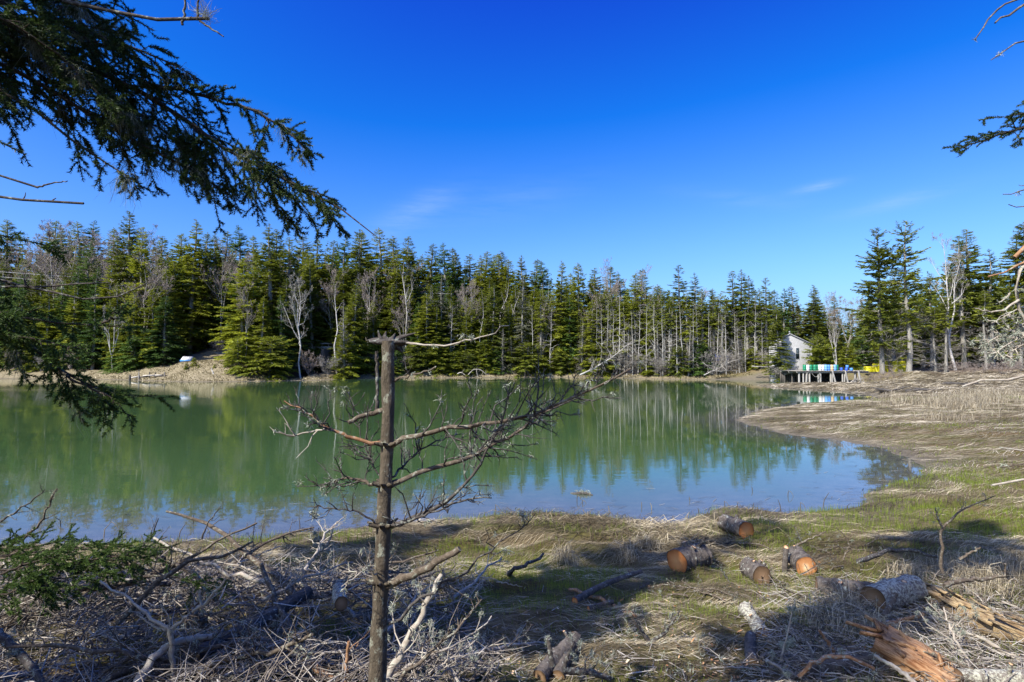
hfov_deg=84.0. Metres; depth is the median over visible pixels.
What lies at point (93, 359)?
spruce tree
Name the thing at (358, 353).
spruce tree
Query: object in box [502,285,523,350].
spruce tree
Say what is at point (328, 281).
spruce tree
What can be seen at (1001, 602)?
loose branch
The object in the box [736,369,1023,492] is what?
marsh grass
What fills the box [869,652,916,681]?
dead branch
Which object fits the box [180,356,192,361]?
overturned skiff
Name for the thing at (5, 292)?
spruce tree
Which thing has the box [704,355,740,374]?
fallen tree
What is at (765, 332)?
spruce tree
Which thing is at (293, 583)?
loose branch
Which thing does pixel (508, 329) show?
spruce tree
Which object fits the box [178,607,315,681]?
loose branch
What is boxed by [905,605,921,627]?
loose branch
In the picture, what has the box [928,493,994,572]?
dead branch
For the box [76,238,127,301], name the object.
leafless tree
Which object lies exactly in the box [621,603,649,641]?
dead branch
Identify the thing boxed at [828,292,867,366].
leafless tree
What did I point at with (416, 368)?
spruce tree
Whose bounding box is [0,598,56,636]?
loose branch
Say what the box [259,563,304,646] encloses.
dead branch
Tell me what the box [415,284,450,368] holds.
spruce tree
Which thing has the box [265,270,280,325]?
spruce tree
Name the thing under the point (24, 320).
spruce tree
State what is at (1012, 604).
loose branch
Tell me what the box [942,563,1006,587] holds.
dead branch
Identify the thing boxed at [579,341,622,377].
spruce tree
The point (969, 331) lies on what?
spruce tree
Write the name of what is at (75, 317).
spruce tree
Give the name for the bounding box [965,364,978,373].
bare shrub
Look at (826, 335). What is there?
spruce tree
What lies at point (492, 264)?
spruce tree
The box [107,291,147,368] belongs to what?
spruce tree
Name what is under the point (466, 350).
spruce tree
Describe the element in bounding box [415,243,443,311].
spruce tree
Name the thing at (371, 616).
loose branch
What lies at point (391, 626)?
loose branch
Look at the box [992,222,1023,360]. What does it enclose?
spruce tree
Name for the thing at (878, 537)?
loose branch
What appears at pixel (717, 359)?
bare shrub
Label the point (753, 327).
spruce tree
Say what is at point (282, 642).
loose branch
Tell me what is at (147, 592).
loose branch
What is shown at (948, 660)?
loose branch
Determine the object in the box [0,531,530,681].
brush twigs
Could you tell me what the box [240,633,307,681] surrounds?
dead branch
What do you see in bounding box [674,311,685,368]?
dead pole
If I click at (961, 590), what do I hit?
loose branch
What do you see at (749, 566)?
cut log
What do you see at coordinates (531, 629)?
loose branch
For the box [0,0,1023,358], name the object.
sky
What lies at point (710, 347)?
dead spruce
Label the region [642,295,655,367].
spruce tree
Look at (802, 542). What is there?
dead branch
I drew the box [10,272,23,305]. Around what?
spruce tree
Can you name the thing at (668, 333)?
spruce tree
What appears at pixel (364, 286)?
leafless tree
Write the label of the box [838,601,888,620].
loose branch
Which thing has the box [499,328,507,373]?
dead spruce
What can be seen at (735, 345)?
dead pole
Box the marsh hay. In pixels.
[0,462,1023,681]
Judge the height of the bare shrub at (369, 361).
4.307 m
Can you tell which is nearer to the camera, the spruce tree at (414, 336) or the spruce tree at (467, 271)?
the spruce tree at (414, 336)
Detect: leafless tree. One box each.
[0,250,33,291]
[6,238,52,295]
[8,241,80,332]
[24,219,121,299]
[43,247,70,298]
[51,224,167,303]
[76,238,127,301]
[93,251,150,301]
[110,252,174,336]
[132,236,169,285]
[196,255,221,347]
[200,239,240,348]
[227,251,258,300]
[235,281,262,355]
[277,256,305,304]
[279,268,303,296]
[312,263,346,345]
[352,271,383,353]
[373,269,399,330]
[390,296,413,366]
[409,261,428,306]
[446,283,488,335]
[456,278,480,350]
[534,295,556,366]
[578,292,603,334]
[590,256,626,317]
[631,265,660,334]
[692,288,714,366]
[819,292,847,347]
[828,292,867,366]
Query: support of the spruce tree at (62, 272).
on the ground at (210, 354)
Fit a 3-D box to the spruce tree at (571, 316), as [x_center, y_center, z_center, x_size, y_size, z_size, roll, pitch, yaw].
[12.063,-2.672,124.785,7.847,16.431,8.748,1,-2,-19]
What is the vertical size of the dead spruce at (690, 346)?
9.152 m
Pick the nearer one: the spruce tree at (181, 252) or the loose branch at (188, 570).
the loose branch at (188, 570)
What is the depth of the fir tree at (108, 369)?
101.02 m
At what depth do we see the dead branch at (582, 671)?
4.19 m
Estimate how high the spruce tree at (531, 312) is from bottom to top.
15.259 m
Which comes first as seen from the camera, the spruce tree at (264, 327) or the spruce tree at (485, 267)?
the spruce tree at (264, 327)
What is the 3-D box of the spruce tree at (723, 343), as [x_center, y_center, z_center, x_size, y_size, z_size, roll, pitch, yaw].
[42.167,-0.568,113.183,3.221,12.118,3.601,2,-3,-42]
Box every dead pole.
[422,300,430,368]
[442,305,459,369]
[527,306,535,364]
[540,305,557,371]
[590,303,600,373]
[598,312,610,373]
[607,309,620,374]
[615,296,623,373]
[617,316,629,374]
[626,315,635,374]
[632,309,647,374]
[638,308,651,375]
[648,304,660,372]
[657,306,666,375]
[660,306,675,373]
[671,315,679,374]
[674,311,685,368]
[691,312,707,374]
[691,313,696,372]
[711,312,721,363]
[721,312,732,374]
[728,313,746,372]
[741,311,749,371]
[747,305,760,369]
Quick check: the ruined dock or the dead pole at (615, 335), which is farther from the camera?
the dead pole at (615, 335)
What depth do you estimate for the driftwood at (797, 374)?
83.31 m
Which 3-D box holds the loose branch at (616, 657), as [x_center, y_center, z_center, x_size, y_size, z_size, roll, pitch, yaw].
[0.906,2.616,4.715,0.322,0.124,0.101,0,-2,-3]
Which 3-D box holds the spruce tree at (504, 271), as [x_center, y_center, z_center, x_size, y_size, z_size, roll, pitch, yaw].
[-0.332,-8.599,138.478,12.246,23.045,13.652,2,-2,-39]
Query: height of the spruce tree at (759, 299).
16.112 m
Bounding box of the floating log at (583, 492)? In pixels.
[571,488,592,494]
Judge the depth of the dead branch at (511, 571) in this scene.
7.58 m
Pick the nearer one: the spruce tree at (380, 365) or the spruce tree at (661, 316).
the spruce tree at (380, 365)
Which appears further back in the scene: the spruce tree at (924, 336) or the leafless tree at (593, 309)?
the leafless tree at (593, 309)
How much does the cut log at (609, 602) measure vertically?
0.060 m
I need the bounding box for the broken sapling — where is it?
[270,325,641,681]
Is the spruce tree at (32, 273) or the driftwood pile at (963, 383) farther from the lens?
the spruce tree at (32, 273)
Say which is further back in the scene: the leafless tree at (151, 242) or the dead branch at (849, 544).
the leafless tree at (151, 242)
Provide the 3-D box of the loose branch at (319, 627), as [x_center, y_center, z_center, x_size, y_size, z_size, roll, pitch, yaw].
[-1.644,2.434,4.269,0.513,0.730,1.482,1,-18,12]
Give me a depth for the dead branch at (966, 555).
7.11 m
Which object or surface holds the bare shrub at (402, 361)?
on the ground at (210, 354)
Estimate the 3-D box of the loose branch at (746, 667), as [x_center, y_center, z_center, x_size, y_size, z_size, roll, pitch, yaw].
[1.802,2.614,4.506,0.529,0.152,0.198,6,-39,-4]
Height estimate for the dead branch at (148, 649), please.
0.385 m
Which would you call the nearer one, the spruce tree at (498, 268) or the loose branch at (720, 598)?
the loose branch at (720, 598)
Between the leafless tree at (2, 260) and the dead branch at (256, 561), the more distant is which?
the leafless tree at (2, 260)
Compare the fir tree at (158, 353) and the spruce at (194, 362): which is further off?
the fir tree at (158, 353)
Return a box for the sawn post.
[782,545,788,572]
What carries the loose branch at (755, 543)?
on the ground at (210, 354)
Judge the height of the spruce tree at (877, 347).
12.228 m
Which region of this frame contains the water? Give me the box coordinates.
[0,377,925,545]
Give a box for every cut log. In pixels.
[193,586,312,660]
[332,576,348,611]
[533,637,575,681]
[551,630,580,679]
[587,599,613,610]
[667,541,712,572]
[717,514,753,538]
[738,601,770,638]
[739,557,770,583]
[744,631,758,663]
[788,545,817,574]
[800,648,885,678]
[815,576,873,593]
[859,574,928,611]
[954,662,1023,681]
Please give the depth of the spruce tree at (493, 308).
110.51 m
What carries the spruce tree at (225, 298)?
on the ground at (210, 354)
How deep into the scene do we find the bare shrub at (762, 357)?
96.77 m
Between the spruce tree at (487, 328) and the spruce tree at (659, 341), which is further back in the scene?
the spruce tree at (487, 328)
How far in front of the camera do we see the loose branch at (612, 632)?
5.66 m
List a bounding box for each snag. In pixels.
[331,281,341,372]
[399,267,414,353]
[499,285,519,326]
[542,284,551,356]
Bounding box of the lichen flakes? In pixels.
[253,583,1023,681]
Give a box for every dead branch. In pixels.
[0,482,55,522]
[0,628,52,681]
[17,488,62,542]
[77,522,256,590]
[99,578,225,680]
[101,611,246,674]
[130,617,215,681]
[142,518,163,544]
[153,537,265,587]
[166,510,298,605]
[201,501,224,539]
[222,631,339,681]
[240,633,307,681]
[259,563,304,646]
[308,527,336,565]
[344,627,369,681]
[386,569,442,681]
[392,610,491,681]
[414,631,480,681]
[496,580,521,586]
[504,552,543,576]
[543,635,555,667]
[561,631,587,668]
[562,647,614,681]
[568,588,636,617]
[572,570,642,603]
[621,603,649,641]
[622,582,648,600]
[646,610,686,644]
[648,589,676,601]
[697,537,705,546]
[765,649,790,680]
[776,599,799,659]
[795,531,825,545]
[797,647,877,678]
[818,630,836,654]
[836,527,859,559]
[856,534,937,563]
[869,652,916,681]
[880,592,897,618]
[881,611,924,625]
[914,596,976,666]
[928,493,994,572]
[933,602,1023,661]
[935,507,946,526]
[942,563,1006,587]
[958,547,980,560]
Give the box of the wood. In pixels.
[1,233,1023,361]
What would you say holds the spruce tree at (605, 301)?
on the ground at (210, 354)
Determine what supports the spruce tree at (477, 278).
on the ground at (210, 354)
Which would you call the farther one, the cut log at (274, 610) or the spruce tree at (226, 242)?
the spruce tree at (226, 242)
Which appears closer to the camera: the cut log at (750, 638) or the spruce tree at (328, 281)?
the cut log at (750, 638)
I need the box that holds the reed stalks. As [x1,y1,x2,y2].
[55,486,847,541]
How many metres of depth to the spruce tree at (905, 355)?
102.85 m
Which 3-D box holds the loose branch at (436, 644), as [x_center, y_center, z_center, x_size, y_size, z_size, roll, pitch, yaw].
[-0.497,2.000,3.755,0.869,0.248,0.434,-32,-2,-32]
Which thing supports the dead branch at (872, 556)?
on the ground at (210, 354)
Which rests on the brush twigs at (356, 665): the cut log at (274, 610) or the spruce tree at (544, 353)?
the cut log at (274, 610)
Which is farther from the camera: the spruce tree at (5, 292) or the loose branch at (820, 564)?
the spruce tree at (5, 292)
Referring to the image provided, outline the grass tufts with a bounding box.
[538,528,1023,648]
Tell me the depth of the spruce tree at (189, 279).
129.98 m
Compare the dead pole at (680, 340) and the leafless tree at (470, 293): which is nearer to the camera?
the dead pole at (680, 340)
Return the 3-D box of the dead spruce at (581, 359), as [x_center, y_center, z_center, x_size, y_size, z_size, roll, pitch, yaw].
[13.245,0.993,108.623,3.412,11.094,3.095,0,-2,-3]
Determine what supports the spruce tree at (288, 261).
on the ground at (210, 354)
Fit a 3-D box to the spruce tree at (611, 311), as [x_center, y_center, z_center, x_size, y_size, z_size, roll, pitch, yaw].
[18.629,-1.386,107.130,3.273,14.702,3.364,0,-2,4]
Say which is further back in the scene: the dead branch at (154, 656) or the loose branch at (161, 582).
the loose branch at (161, 582)
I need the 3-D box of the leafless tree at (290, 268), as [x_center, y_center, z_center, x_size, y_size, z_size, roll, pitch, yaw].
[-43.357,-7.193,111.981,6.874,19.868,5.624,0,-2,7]
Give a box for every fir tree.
[0,283,36,365]
[97,341,128,373]
[111,336,152,373]
[140,296,187,368]
[848,336,878,370]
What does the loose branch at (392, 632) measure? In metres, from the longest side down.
1.389 x 0.732 x 0.461 m
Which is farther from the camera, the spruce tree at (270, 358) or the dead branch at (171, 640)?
the spruce tree at (270, 358)
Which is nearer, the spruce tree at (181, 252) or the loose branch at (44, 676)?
the loose branch at (44, 676)
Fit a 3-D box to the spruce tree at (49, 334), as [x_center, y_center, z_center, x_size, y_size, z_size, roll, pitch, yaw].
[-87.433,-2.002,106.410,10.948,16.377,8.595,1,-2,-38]
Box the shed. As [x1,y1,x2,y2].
[769,331,813,379]
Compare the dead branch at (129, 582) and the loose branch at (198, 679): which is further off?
the dead branch at (129, 582)
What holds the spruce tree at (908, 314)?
on the ground at (210, 354)
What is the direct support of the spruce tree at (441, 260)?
on the ground at (210, 354)
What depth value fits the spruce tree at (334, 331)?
109.17 m
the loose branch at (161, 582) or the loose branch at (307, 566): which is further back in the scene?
the loose branch at (307, 566)
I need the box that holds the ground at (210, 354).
[0,344,1023,681]
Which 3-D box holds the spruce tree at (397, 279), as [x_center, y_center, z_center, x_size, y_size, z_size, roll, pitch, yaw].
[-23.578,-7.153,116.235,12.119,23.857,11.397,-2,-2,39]
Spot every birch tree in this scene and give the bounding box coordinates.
[24,220,72,329]
[93,305,130,367]
[277,272,313,377]
[362,266,378,356]
[827,320,839,364]
[926,233,971,369]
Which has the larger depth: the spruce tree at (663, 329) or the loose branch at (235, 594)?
the spruce tree at (663, 329)
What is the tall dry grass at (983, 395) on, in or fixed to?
on the ground at (210, 354)
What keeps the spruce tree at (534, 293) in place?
on the ground at (210, 354)
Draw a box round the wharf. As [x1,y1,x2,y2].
[779,370,868,382]
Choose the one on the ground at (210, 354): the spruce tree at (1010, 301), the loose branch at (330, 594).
the spruce tree at (1010, 301)
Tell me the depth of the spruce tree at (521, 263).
135.35 m
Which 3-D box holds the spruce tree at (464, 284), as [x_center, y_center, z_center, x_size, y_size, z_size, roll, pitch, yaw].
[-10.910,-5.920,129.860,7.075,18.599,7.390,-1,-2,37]
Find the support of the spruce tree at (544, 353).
on the ground at (210, 354)
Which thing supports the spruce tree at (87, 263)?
on the ground at (210, 354)
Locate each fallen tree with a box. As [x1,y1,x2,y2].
[579,336,638,377]
[702,362,738,375]
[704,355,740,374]
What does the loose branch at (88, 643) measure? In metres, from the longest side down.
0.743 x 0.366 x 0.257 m
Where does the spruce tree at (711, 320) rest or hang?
on the ground at (210, 354)
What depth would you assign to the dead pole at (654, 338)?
100.50 m
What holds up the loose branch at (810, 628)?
on the ground at (210, 354)
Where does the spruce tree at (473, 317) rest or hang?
on the ground at (210, 354)
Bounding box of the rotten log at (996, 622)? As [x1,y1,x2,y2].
[903,573,1023,645]
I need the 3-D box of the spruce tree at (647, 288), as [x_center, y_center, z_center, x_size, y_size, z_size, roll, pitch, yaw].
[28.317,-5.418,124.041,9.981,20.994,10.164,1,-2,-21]
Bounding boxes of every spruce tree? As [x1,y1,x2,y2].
[0,0,375,243]
[0,219,34,290]
[0,231,181,437]
[0,249,16,285]
[0,259,14,309]
[0,273,13,346]
[0,296,38,367]
[5,274,33,355]
[5,287,71,371]
[10,258,29,304]
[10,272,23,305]
[23,272,50,330]
[24,257,51,306]
[27,221,76,285]
[28,269,58,339]
[44,280,69,362]
[45,229,71,289]
[48,222,99,314]
[50,252,74,328]
[50,265,72,324]
[52,286,88,368]
[56,260,85,307]
[58,257,80,298]
[59,268,88,358]
[62,241,104,341]
[74,246,111,304]
[76,286,109,369]
[77,221,105,285]
[78,264,127,367]
[78,267,108,360]
[83,258,113,352]
[85,211,158,364]
[94,281,131,367]
[101,227,125,304]
[102,227,181,363]
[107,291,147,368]
[112,281,139,344]
[130,278,159,346]
[131,289,170,364]
[149,254,173,300]
[149,268,190,359]
[150,236,172,279]
[154,261,209,357]
[163,260,171,288]
[164,234,196,299]
[168,219,224,355]
[180,232,224,349]
[180,267,198,345]
[181,259,201,299]
[196,234,229,335]
[196,269,222,342]
[208,258,270,362]
[210,231,238,301]
[211,224,255,343]
[215,268,235,334]
[222,336,254,375]
[226,265,264,349]
[229,335,301,380]
[232,224,298,358]
[238,271,264,349]
[245,236,265,291]
[247,296,274,363]
[256,229,290,279]
[263,278,309,366]
[264,237,314,364]
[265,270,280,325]
[271,296,297,372]
[287,233,319,322]
[292,238,337,346]
[293,259,331,357]
[294,254,308,328]
[295,252,335,346]
[295,266,333,374]
[312,253,349,345]
[315,264,371,359]
[320,240,339,300]
[322,237,356,316]
[324,229,388,353]
[327,297,373,372]
[327,336,364,378]
[329,283,378,373]
[348,231,381,329]
[356,301,383,370]
[357,277,380,362]
[359,268,387,335]
[366,227,400,328]
[370,356,403,377]
[374,236,403,289]
[375,250,419,351]
[377,285,403,358]
[383,236,426,331]
[394,351,405,375]
[395,289,419,366]
[400,247,426,302]
[403,278,429,340]
[403,345,440,377]
[404,293,450,368]
[404,302,424,368]
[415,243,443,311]
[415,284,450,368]
[417,254,434,292]
[417,284,435,321]
[420,307,452,370]
[424,303,447,362]
[425,343,458,377]
[429,242,464,315]
[432,273,442,309]
[435,274,451,349]
[439,286,461,346]
[440,282,458,335]
[440,299,463,368]
[442,248,470,304]
[442,293,459,352]
[443,252,466,315]
[443,351,463,375]
[451,297,477,362]
[453,302,483,366]
[454,314,476,370]
[454,353,482,376]
[455,274,473,345]
[457,254,479,315]
[467,255,495,341]
[469,251,497,311]
[473,289,494,367]
[474,283,514,368]
[476,275,498,345]
[476,341,499,373]
[478,309,495,367]
[486,253,518,322]
[486,287,500,340]
[486,349,512,374]
[487,255,496,276]
[491,251,512,294]
[493,259,520,326]
[493,309,519,368]
[497,281,517,332]
[497,302,515,348]
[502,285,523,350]
[506,341,550,377]
[509,255,534,331]
[513,300,539,357]
[513,304,537,357]
[526,259,548,301]
[526,294,537,351]
[529,286,548,352]
[530,261,556,324]
[530,290,551,360]
[532,289,551,361]
[532,355,551,375]
[534,298,556,365]
[541,260,579,369]
[545,290,556,324]
[545,350,578,375]
[546,316,568,370]
[548,299,565,344]
[553,293,577,360]
[555,297,580,368]
[562,273,581,332]
[564,357,580,374]
[567,262,589,356]
[572,298,585,364]
[574,300,606,371]
[575,316,588,363]
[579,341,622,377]
[579,358,590,374]
[581,268,609,354]
[581,277,603,357]
[584,265,622,349]
[591,294,607,372]
[596,290,611,345]
[602,313,612,349]
[603,296,618,369]
[606,273,661,369]
[608,291,627,369]
[612,273,631,355]
[615,297,630,371]
[624,320,634,368]
[626,268,659,352]
[626,300,644,370]
[638,349,658,376]
[639,312,659,368]
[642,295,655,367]
[643,290,661,371]
[649,290,675,372]
[650,284,668,357]
[654,288,671,359]
[655,316,662,359]
[659,297,681,373]
[663,264,697,370]
[664,345,697,378]
[666,309,676,357]
[669,319,682,355]
[672,290,700,370]
[680,342,718,377]
[681,273,709,363]
[693,290,714,366]
[704,288,725,370]
[704,326,718,364]
[705,299,720,345]
[710,292,732,372]
[715,309,733,367]
[718,271,749,369]
[723,325,736,368]
[724,270,758,361]
[730,276,766,368]
[735,348,765,370]
[744,288,769,363]
[744,290,769,367]
[754,278,779,366]
[760,289,781,363]
[761,307,795,380]
[774,288,797,335]
[781,286,809,341]
[796,285,833,361]
[802,333,840,368]
[806,290,844,363]
[823,345,839,369]
[824,297,849,364]
[837,343,862,370]
[839,227,912,374]
[854,300,891,364]
[863,221,947,371]
[876,270,909,360]
[883,312,921,363]
[905,305,943,367]
[917,273,949,369]
[919,290,968,364]
[924,307,943,371]
[928,229,1008,366]
[931,296,957,371]
[939,235,994,367]
[952,282,996,363]
[968,248,1013,366]
[969,234,1023,364]
[971,290,995,368]
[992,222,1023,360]
[993,283,1023,367]
[1006,293,1023,368]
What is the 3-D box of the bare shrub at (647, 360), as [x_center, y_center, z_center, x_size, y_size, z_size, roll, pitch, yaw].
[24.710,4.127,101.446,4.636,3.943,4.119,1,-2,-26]
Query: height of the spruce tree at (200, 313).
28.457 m
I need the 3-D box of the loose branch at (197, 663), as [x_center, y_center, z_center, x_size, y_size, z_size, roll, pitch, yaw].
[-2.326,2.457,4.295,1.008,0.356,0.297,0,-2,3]
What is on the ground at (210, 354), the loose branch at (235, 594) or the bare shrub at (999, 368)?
the bare shrub at (999, 368)
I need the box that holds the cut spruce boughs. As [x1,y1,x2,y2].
[0,520,234,624]
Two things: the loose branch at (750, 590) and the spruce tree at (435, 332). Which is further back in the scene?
the spruce tree at (435, 332)
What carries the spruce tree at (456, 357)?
on the ground at (210, 354)
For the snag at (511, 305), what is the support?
on the ground at (210, 354)
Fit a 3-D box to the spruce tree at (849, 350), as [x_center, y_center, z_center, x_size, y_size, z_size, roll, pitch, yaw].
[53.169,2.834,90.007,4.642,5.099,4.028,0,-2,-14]
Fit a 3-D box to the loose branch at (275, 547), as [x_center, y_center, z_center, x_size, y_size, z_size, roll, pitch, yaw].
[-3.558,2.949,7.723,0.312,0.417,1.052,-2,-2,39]
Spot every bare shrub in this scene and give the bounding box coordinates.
[33,355,49,371]
[209,340,224,352]
[297,349,321,375]
[317,357,340,374]
[365,354,375,372]
[395,355,410,366]
[588,356,605,370]
[601,348,626,373]
[618,353,642,371]
[636,354,661,374]
[649,358,669,373]
[692,352,715,371]
[705,352,730,373]
[723,352,748,371]
[750,351,767,362]
[767,366,787,380]
[869,373,881,380]
[888,368,898,377]
[948,361,963,371]
[955,361,970,371]
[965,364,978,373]
[979,363,990,372]
[986,363,1000,371]
[991,362,1007,372]
[1002,359,1021,372]
[1013,360,1023,370]
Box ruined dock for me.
[129,372,166,379]
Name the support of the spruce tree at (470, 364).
on the ground at (210, 354)
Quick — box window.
[796,348,798,358]
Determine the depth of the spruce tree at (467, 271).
140.55 m
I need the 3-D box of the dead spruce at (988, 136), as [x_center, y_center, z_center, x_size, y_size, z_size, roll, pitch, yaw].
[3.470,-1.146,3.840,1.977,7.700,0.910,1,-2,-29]
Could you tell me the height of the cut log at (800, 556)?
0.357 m
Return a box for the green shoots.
[1,388,1023,681]
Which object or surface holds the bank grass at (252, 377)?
on the ground at (210, 354)
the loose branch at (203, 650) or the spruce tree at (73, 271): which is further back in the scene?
the spruce tree at (73, 271)
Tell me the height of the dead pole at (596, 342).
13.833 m
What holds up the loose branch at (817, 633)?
on the ground at (210, 354)
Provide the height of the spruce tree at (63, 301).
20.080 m
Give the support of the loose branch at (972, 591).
on the ground at (210, 354)
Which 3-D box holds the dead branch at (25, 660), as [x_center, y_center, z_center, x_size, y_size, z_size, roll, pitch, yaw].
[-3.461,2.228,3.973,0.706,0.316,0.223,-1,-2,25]
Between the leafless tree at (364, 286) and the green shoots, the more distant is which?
the leafless tree at (364, 286)
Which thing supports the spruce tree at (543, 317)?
on the ground at (210, 354)
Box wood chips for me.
[397,552,1017,678]
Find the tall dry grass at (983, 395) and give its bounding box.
[820,386,1023,421]
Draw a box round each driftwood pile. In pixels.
[871,386,910,392]
[904,388,937,392]
[946,382,987,384]
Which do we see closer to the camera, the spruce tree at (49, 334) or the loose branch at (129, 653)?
the loose branch at (129, 653)
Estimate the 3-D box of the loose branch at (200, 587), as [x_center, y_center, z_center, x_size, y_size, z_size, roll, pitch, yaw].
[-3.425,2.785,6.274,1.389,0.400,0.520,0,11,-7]
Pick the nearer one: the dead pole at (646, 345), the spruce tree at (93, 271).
the dead pole at (646, 345)
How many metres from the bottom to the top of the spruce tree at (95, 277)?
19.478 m
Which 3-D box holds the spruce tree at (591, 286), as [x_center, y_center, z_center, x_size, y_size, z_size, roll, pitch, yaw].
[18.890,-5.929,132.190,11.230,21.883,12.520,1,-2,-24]
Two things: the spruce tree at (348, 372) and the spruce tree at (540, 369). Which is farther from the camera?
the spruce tree at (540, 369)
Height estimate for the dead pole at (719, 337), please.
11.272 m
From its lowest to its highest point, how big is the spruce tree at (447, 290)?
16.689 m
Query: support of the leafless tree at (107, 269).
on the ground at (210, 354)
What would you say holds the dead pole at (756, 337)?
on the ground at (210, 354)
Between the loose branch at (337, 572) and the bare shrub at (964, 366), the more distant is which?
the bare shrub at (964, 366)
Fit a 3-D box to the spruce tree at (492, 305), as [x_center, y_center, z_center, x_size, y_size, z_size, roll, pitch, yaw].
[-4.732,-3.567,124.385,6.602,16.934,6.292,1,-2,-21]
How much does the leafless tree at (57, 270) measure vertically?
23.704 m
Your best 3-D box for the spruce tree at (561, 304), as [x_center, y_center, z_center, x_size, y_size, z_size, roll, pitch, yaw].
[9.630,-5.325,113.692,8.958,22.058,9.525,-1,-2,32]
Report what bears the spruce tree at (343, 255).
on the ground at (210, 354)
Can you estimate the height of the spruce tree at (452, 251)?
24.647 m
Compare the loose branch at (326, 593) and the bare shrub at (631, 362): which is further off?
the bare shrub at (631, 362)
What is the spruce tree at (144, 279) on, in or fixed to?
on the ground at (210, 354)
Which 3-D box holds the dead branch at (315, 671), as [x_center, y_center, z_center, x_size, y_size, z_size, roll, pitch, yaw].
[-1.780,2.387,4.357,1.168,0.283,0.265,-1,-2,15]
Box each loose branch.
[0,572,98,611]
[0,573,68,630]
[0,596,35,628]
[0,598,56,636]
[0,664,22,669]
[0,671,31,681]
[1,627,38,649]
[2,609,195,681]
[6,671,67,681]
[29,556,173,626]
[51,562,145,594]
[54,670,111,681]
[56,619,155,658]
[64,526,169,575]
[72,602,136,660]
[93,588,186,607]
[94,595,304,681]
[98,629,169,677]
[102,579,218,631]
[103,584,192,609]
[115,539,255,625]
[128,643,168,681]
[130,546,224,601]
[131,613,181,634]
[132,568,266,609]
[134,557,231,602]
[143,591,218,625]
[144,606,300,681]
[148,539,170,572]
[155,640,269,678]
[160,582,284,609]
[178,577,217,658]
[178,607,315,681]
[184,635,213,681]
[199,627,230,659]
[200,606,251,621]
[202,579,236,597]
[202,639,290,681]
[206,580,252,624]
[207,518,313,580]
[212,614,344,681]
[215,550,314,599]
[218,542,283,574]
[229,629,315,664]
[231,582,358,632]
[234,656,290,681]
[239,611,285,674]
[242,580,331,623]
[261,555,352,601]
[266,633,368,667]
[276,559,293,588]
[283,567,372,603]
[289,549,343,583]
[295,513,347,575]
[296,589,355,617]
[322,595,436,661]
[322,645,344,677]
[328,541,438,583]
[360,598,410,622]
[363,548,408,607]
[387,578,432,633]
[389,622,407,643]
[395,568,425,611]
[395,620,477,676]
[396,640,435,681]
[397,591,481,681]
[407,553,435,585]
[421,634,468,681]
[424,626,553,669]
[434,571,456,609]
[452,549,511,598]
[452,652,490,681]
[493,619,531,662]
[502,621,553,635]
[592,620,620,636]
[605,650,638,662]
[629,587,687,597]
[647,577,696,589]
[680,590,714,602]
[681,577,724,602]
[693,579,737,599]
[707,587,741,599]
[708,619,744,626]
[708,659,769,674]
[715,639,763,649]
[717,564,733,583]
[720,583,750,599]
[738,535,774,551]
[744,576,761,599]
[755,579,804,597]
[778,608,846,645]
[780,619,821,644]
[786,531,801,545]
[799,555,836,574]
[809,613,831,656]
[811,642,831,668]
[815,535,849,550]
[821,597,877,619]
[827,559,843,571]
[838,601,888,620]
[841,665,880,681]
[860,599,881,615]
[868,532,888,543]
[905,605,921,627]
[907,595,989,610]
[919,637,973,669]
[948,644,978,666]
[954,571,969,597]
[954,658,978,668]
[956,583,982,603]
[956,670,970,681]
[966,646,999,660]
[982,593,1020,608]
[1002,598,1022,607]
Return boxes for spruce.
[189,358,197,366]
[334,300,352,377]
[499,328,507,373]
[504,337,518,373]
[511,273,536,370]
[574,326,588,372]
[602,329,611,370]
[621,322,634,374]
[653,329,662,375]
[682,327,694,375]
[705,330,718,374]
[734,329,745,372]
[884,324,893,370]
[942,0,1023,485]
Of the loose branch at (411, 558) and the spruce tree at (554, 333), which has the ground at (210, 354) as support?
the spruce tree at (554, 333)
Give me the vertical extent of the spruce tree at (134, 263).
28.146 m
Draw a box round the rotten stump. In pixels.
[845,614,958,681]
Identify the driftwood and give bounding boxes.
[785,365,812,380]
[850,376,867,382]
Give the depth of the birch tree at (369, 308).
106.93 m
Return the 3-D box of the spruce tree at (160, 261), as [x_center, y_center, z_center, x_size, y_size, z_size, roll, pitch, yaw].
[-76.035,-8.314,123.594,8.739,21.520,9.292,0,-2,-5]
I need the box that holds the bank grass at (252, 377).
[79,359,751,381]
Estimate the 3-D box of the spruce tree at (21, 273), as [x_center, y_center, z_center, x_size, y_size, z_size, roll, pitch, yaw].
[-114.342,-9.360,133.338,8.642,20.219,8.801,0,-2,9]
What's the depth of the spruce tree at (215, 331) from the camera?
126.55 m
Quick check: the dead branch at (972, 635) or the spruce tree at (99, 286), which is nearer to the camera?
the dead branch at (972, 635)
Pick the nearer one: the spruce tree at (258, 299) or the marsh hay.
the marsh hay
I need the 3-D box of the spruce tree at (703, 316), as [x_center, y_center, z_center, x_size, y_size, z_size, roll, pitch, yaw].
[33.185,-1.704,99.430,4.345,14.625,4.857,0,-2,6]
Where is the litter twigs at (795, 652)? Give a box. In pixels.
[387,559,1023,681]
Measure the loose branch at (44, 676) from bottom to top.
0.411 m
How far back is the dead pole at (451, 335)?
108.14 m
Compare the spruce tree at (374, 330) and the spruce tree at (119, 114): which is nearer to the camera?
the spruce tree at (119, 114)
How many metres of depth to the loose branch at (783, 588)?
6.94 m
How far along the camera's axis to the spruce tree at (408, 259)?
122.68 m

